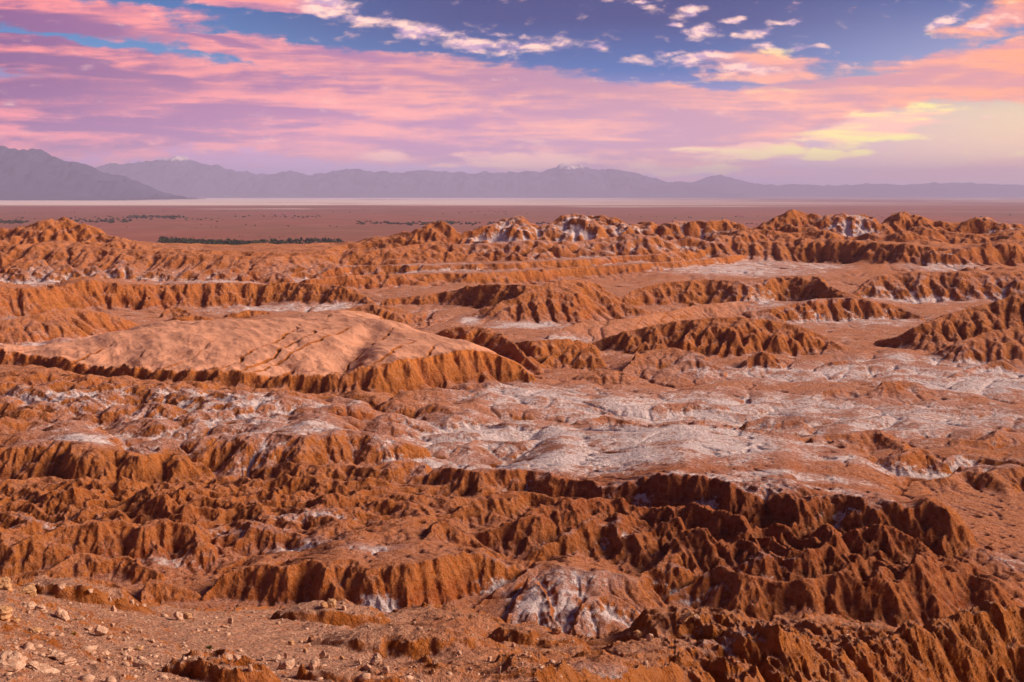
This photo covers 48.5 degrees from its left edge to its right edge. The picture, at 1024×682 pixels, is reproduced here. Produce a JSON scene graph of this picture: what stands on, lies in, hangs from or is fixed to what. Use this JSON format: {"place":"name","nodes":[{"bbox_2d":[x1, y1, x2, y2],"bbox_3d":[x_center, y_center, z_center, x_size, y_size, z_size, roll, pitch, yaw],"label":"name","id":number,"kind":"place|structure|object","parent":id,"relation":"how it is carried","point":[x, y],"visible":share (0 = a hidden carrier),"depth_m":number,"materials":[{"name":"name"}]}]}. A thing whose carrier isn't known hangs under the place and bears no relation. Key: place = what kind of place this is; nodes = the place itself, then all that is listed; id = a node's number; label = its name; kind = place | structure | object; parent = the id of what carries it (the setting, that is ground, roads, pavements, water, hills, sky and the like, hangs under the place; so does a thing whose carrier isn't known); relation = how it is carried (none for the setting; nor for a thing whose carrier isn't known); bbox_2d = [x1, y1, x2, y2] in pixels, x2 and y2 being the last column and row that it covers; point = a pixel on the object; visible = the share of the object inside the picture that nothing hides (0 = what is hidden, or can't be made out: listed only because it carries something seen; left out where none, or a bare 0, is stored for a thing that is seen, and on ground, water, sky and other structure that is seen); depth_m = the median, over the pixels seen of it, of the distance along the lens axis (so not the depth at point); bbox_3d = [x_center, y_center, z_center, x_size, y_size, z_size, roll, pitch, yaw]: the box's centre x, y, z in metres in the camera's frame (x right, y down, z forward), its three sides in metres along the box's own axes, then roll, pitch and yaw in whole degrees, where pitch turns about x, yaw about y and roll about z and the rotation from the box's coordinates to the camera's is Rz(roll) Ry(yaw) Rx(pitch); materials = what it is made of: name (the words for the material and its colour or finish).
{"place":"outdoors","nodes":[
{"label":"outdoors","id":0,"kind":"place"},
{"bbox_2d":[0,145,203,199],"bbox_3d":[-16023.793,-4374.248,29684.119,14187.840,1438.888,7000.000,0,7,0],"label":"mountain","id":1,"kind":"structure","parent":0,"point":[34,174],"depth_m":28146.42,"materials":[{"name":"stone"}]},
{"bbox_2d":[0,310,535,378],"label":"smooth hill","id":2,"kind":"structure","parent":0,"point":[324,342],"depth_m":362.45,"materials":[{"name":"brown stone"}]},
{"bbox_2d":[96,156,754,197],"bbox_3d":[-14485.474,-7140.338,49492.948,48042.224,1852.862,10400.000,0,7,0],"label":"mountain range","id":3,"kind":"structure","parent":0,"point":[184,176],"depth_m":46318.94,"materials":[{"name":"purple stone"}]},
{"bbox_2d":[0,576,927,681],"bbox_3d":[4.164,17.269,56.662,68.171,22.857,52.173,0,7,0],"label":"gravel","id":4,"kind":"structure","parent":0,"point":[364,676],"depth_m":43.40,"materials":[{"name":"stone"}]},
{"bbox_2d":[0,421,1023,636],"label":"canyon ridges","id":5,"kind":"object","parent":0,"point":[589,534],"visible":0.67,"depth_m":197.67,"materials":[{"name":"brown stone"}]},
{"bbox_2d":[0,240,1023,447],"bbox_3d":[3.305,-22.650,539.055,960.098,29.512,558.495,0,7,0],"label":"salt valley","id":6,"kind":"structure","parent":0,"point":[910,343],"depth_m":398.14,"materials":[{"name":"brown stone"}]},
{"bbox_2d":[0,574,1023,681],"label":"slope","id":7,"kind":"structure","parent":0,"point":[983,641],"depth_m":67.06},
{"bbox_2d":[0,576,12,590],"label":"rock outcrop","id":8,"kind":"object","parent":7,"relation":"on","point":[5,583],"visible":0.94,"depth_m":55.45,"materials":[{"name":"stone"}]},
{"bbox_2d":[0,604,12,621],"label":"rock","id":9,"kind":"object","parent":7,"relation":"on","point":[5,612],"visible":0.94,"depth_m":45.03,"materials":[{"name":"stone"}]},
{"bbox_2d":[0,650,27,671],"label":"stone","id":10,"kind":"object","parent":7,"relation":"on","point":[12,661],"visible":0.91,"depth_m":33.68,"materials":[{"name":"stone"}]},
{"bbox_2d":[11,617,19,623],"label":"stone","id":11,"kind":"object","parent":7,"relation":"on","point":[16,620],"visible":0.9,"depth_m":45.57,"materials":[{"name":"stone"}]},
{"bbox_2d":[19,583,36,596],"bbox_3d":[-24.253,12.492,56.841,0.925,0.509,0.995,-4,8,-26],"label":"rock","id":12,"kind":"object","parent":7,"relation":"on","point":[30,589],"visible":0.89,"depth_m":56.62,"materials":[{"name":"stone"}]},
{"bbox_2d":[20,601,35,608],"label":"rock outcrop","id":13,"kind":"object","parent":7,"relation":"on","point":[30,604],"visible":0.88,"depth_m":52.34,"materials":[{"name":"stone"}]},
{"bbox_2d":[28,627,42,633],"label":"rock outcrop","id":14,"kind":"object","parent":7,"relation":"on","point":[35,630],"visible":0.91,"depth_m":44.53,"materials":[{"name":"stone"}]},
{"bbox_2d":[34,604,47,612],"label":"rock outcrop","id":15,"kind":"object","parent":7,"relation":"on","point":[41,607],"visible":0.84,"depth_m":51.19,"materials":[{"name":"stone"}]},
{"bbox_2d":[27,660,60,673],"bbox_3d":[-14.328,9.949,34.693,0.824,0.515,0.770,2,8,16],"label":"flat rock","id":16,"kind":"object","parent":7,"relation":"on","point":[42,668],"visible":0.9,"depth_m":34.51,"materials":[{"name":"stone"}]},
{"bbox_2d":[47,649,66,657],"bbox_3d":[-15.261,10.549,38.182,0.604,0.270,0.550,0,7,2],"label":"rock outcrop","id":17,"kind":"object","parent":7,"relation":"on","point":[55,653],"visible":1,"depth_m":38.10,"materials":[{"name":"stone"}]},
{"bbox_2d":[58,583,65,589],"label":"stone","id":18,"kind":"object","parent":7,"relation":"on","point":[61,586],"visible":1,"depth_m":64.44,"materials":[{"name":"stone"}]},
{"bbox_2d":[55,607,69,621],"bbox_3d":[-20.241,12.356,51.148,0.634,0.663,0.669,-2,8,-17],"label":"stone","id":19,"kind":"object","parent":7,"relation":"on","point":[61,614],"visible":0.99,"depth_m":51.04,"materials":[{"name":"stone"}]},
{"bbox_2d":[62,657,76,665],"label":"rock outcrop","id":20,"kind":"object","parent":7,"relation":"on","point":[71,661],"visible":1,"depth_m":36.28,"materials":[{"name":"stone"}]},
{"bbox_2d":[77,616,84,620],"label":"stone","id":21,"kind":"object","parent":7,"relation":"on","point":[81,618],"visible":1,"depth_m":52.32,"materials":[{"name":"stone"}]},
{"bbox_2d":[94,621,120,635],"bbox_3d":[-17.200,12.242,48.474,1.172,0.612,0.509,-1,7,-8],"label":"stone","id":22,"kind":"object","parent":7,"relation":"on","point":[100,630],"visible":1,"depth_m":48.32,"materials":[{"name":"stone"}]},
{"bbox_2d":[110,605,116,611],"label":"stone","id":23,"kind":"object","parent":7,"relation":"on","point":[113,608],"visible":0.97,"depth_m":64.06,"materials":[{"name":"stone"}]},
{"bbox_2d":[120,650,127,655],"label":"stone","id":24,"kind":"object","parent":7,"relation":"on","point":[124,653],"visible":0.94,"depth_m":44.21,"materials":[{"name":"stone"}]},
{"bbox_2d":[122,646,133,651],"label":"stone","id":25,"kind":"object","parent":7,"relation":"on","point":[129,648],"visible":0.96,"depth_m":46.28,"materials":[{"name":"stone"}]},
{"bbox_2d":[127,655,132,661],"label":"stone","id":26,"kind":"object","parent":7,"relation":"on","point":[129,658],"visible":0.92,"depth_m":40.94,"materials":[{"name":"stone"}]},
{"bbox_2d":[133,646,142,649],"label":"stone","id":27,"kind":"object","parent":7,"relation":"on","point":[138,648],"visible":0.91,"depth_m":47.19,"materials":[{"name":"stone"}]},
{"bbox_2d":[132,659,150,666],"bbox_3d":[-13.083,11.448,40.233,0.668,0.348,0.445,-1,7,-9],"label":"stone","id":28,"kind":"object","parent":7,"relation":"on","point":[139,663],"visible":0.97,"depth_m":40.11,"materials":[{"name":"stone"}]},
{"bbox_2d":[173,611,182,620],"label":"stone","id":29,"kind":"object","parent":7,"relation":"on","point":[177,615],"visible":0.94,"depth_m":65.17,"materials":[{"name":"stone"}]},
{"bbox_2d":[183,605,191,618],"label":"stone","id":30,"kind":"object","parent":7,"relation":"on","point":[187,615],"visible":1,"depth_m":66.00,"materials":[{"name":"stone"}]},
{"bbox_2d":[225,652,232,660],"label":"stone","id":31,"kind":"object","parent":7,"relation":"on","point":[228,656],"visible":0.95,"depth_m":40.34,"materials":[{"name":"stone"}]},
{"bbox_2d":[227,618,232,623],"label":"stone","id":32,"kind":"object","parent":7,"relation":"on","point":[230,620],"visible":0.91,"depth_m":67.10,"materials":[{"name":"stone"}]},
{"bbox_2d":[233,654,240,659],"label":"stone","id":33,"kind":"object","parent":7,"relation":"on","point":[236,657],"visible":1,"depth_m":39.83,"materials":[{"name":"stone"}]},
{"bbox_2d":[248,664,252,671],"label":"stone","id":34,"kind":"object","parent":7,"relation":"on","point":[250,668],"visible":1,"depth_m":39.39,"materials":[{"name":"stone"}]},
{"bbox_2d":[271,654,280,660],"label":"stone","id":35,"kind":"object","parent":7,"relation":"on","point":[277,657],"visible":0.99,"depth_m":51.33,"materials":[{"name":"stone"}]},
{"bbox_2d":[277,659,294,669],"bbox_3d":[-9.616,13.855,48.494,0.519,0.585,0.692,4,8,27],"label":"stone","id":36,"kind":"object","parent":7,"relation":"on","point":[287,664],"visible":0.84,"depth_m":48.33,"materials":[{"name":"stone"}]},
{"bbox_2d":[309,660,318,669],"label":"stone","id":37,"kind":"object","parent":7,"relation":"on","point":[313,664],"visible":1,"depth_m":42.94,"materials":[{"name":"stone"}]},
{"bbox_2d":[319,650,325,657],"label":"stone","id":38,"kind":"object","parent":7,"relation":"on","point":[322,655],"visible":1,"depth_m":51.20,"materials":[{"name":"stone"}]},
{"bbox_2d":[320,602,327,607],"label":"stone","id":39,"kind":"object","parent":7,"relation":"on","point":[323,604],"visible":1,"depth_m":75.51,"materials":[{"name":"stone"}]},
{"bbox_2d":[326,598,335,607],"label":"stone","id":40,"kind":"object","parent":7,"relation":"on","point":[331,603],"visible":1,"depth_m":75.73,"materials":[{"name":"stone"}]},
{"bbox_2d":[364,664,372,669],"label":"stone","id":41,"kind":"object","parent":7,"relation":"on","point":[367,666],"visible":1,"depth_m":43.21,"materials":[{"name":"stone"}]},
{"bbox_2d":[370,652,381,664],"bbox_3d":[-5.626,13.113,46.855,0.443,0.475,0.438,3,8,24],"label":"stone","id":42,"kind":"object","parent":7,"relation":"on","point":[376,659],"visible":1,"depth_m":46.79,"materials":[{"name":"stone"}]},
{"bbox_2d":[382,665,388,673],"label":"stone","id":43,"kind":"object","parent":7,"relation":"on","point":[385,670],"visible":1,"depth_m":42.70,"materials":[{"name":"stone"}]},
{"bbox_2d":[432,659,441,666],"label":"stone","id":44,"kind":"object","parent":7,"relation":"on","point":[434,661],"visible":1,"depth_m":49.15,"materials":[{"name":"stone"}]},
{"bbox_2d":[551,626,561,633],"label":"stone","id":45,"kind":"object","parent":7,"relation":"on","point":[557,630],"visible":1,"depth_m":70.22,"materials":[{"name":"brown stone"}]},
{"bbox_2d":[633,630,641,637],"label":"stone","id":46,"kind":"object","parent":7,"relation":"on","point":[637,633],"visible":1,"depth_m":76.10,"materials":[{"name":"stone"}]},
{"bbox_2d":[646,633,653,640],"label":"stone","id":47,"kind":"object","parent":7,"relation":"on","point":[649,637],"visible":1,"depth_m":70.61,"materials":[{"name":"stone"}]},
{"bbox_2d":[679,611,693,623],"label":"stone","id":48,"kind":"object","parent":7,"relation":"on","point":[685,617],"visible":1,"depth_m":75.68,"materials":[{"name":"stone"}]},
{"bbox_2d":[693,614,699,620],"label":"stone","id":49,"kind":"object","parent":7,"relation":"on","point":[696,617],"visible":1,"depth_m":75.73,"materials":[{"name":"stone"}]},
{"bbox_2d":[0,197,1023,243],"bbox_3d":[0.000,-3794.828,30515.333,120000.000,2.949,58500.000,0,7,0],"label":"desert plain","id":50,"kind":"structure","parent":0,"point":[756,211],"depth_m":9834.52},
{"bbox_2d":[157,236,343,244],"bbox_3d":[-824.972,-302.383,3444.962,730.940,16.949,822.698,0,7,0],"label":"oasis woodland","id":51,"kind":"object","parent":50,"relation":"on","point":[164,239],"visible":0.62,"depth_m":3499.53,"materials":[{"name":"green plant"}]},
{"bbox_2d":[0,210,991,237],"bbox_3d":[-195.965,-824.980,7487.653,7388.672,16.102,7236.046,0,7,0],"label":"desert scrub","id":52,"kind":"object","parent":50,"relation":"on","point":[171,217],"visible":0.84,"depth_m":6141.65,"materials":[{"name":"green plant"}]},
{"bbox_2d":[0,209,1023,264],"bbox_3d":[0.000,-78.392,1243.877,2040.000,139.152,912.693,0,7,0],"label":"ridge","id":53,"kind":"structure","parent":0,"point":[795,236],"depth_m":865.21,"materials":[{"name":"brown stone"}]},
{"bbox_2d":[0,0,1023,185],"label":"sky","id":54,"kind":"structure","parent":0,"point":[776,92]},
{"bbox_2d":[691,174,1023,196],"bbox_3d":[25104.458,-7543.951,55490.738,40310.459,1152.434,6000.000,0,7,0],"label":"mountain range","id":55,"kind":"structure","parent":0,"point":[725,184],"depth_m":53933.85,"materials":[{"name":"purple stone"}]}
]}

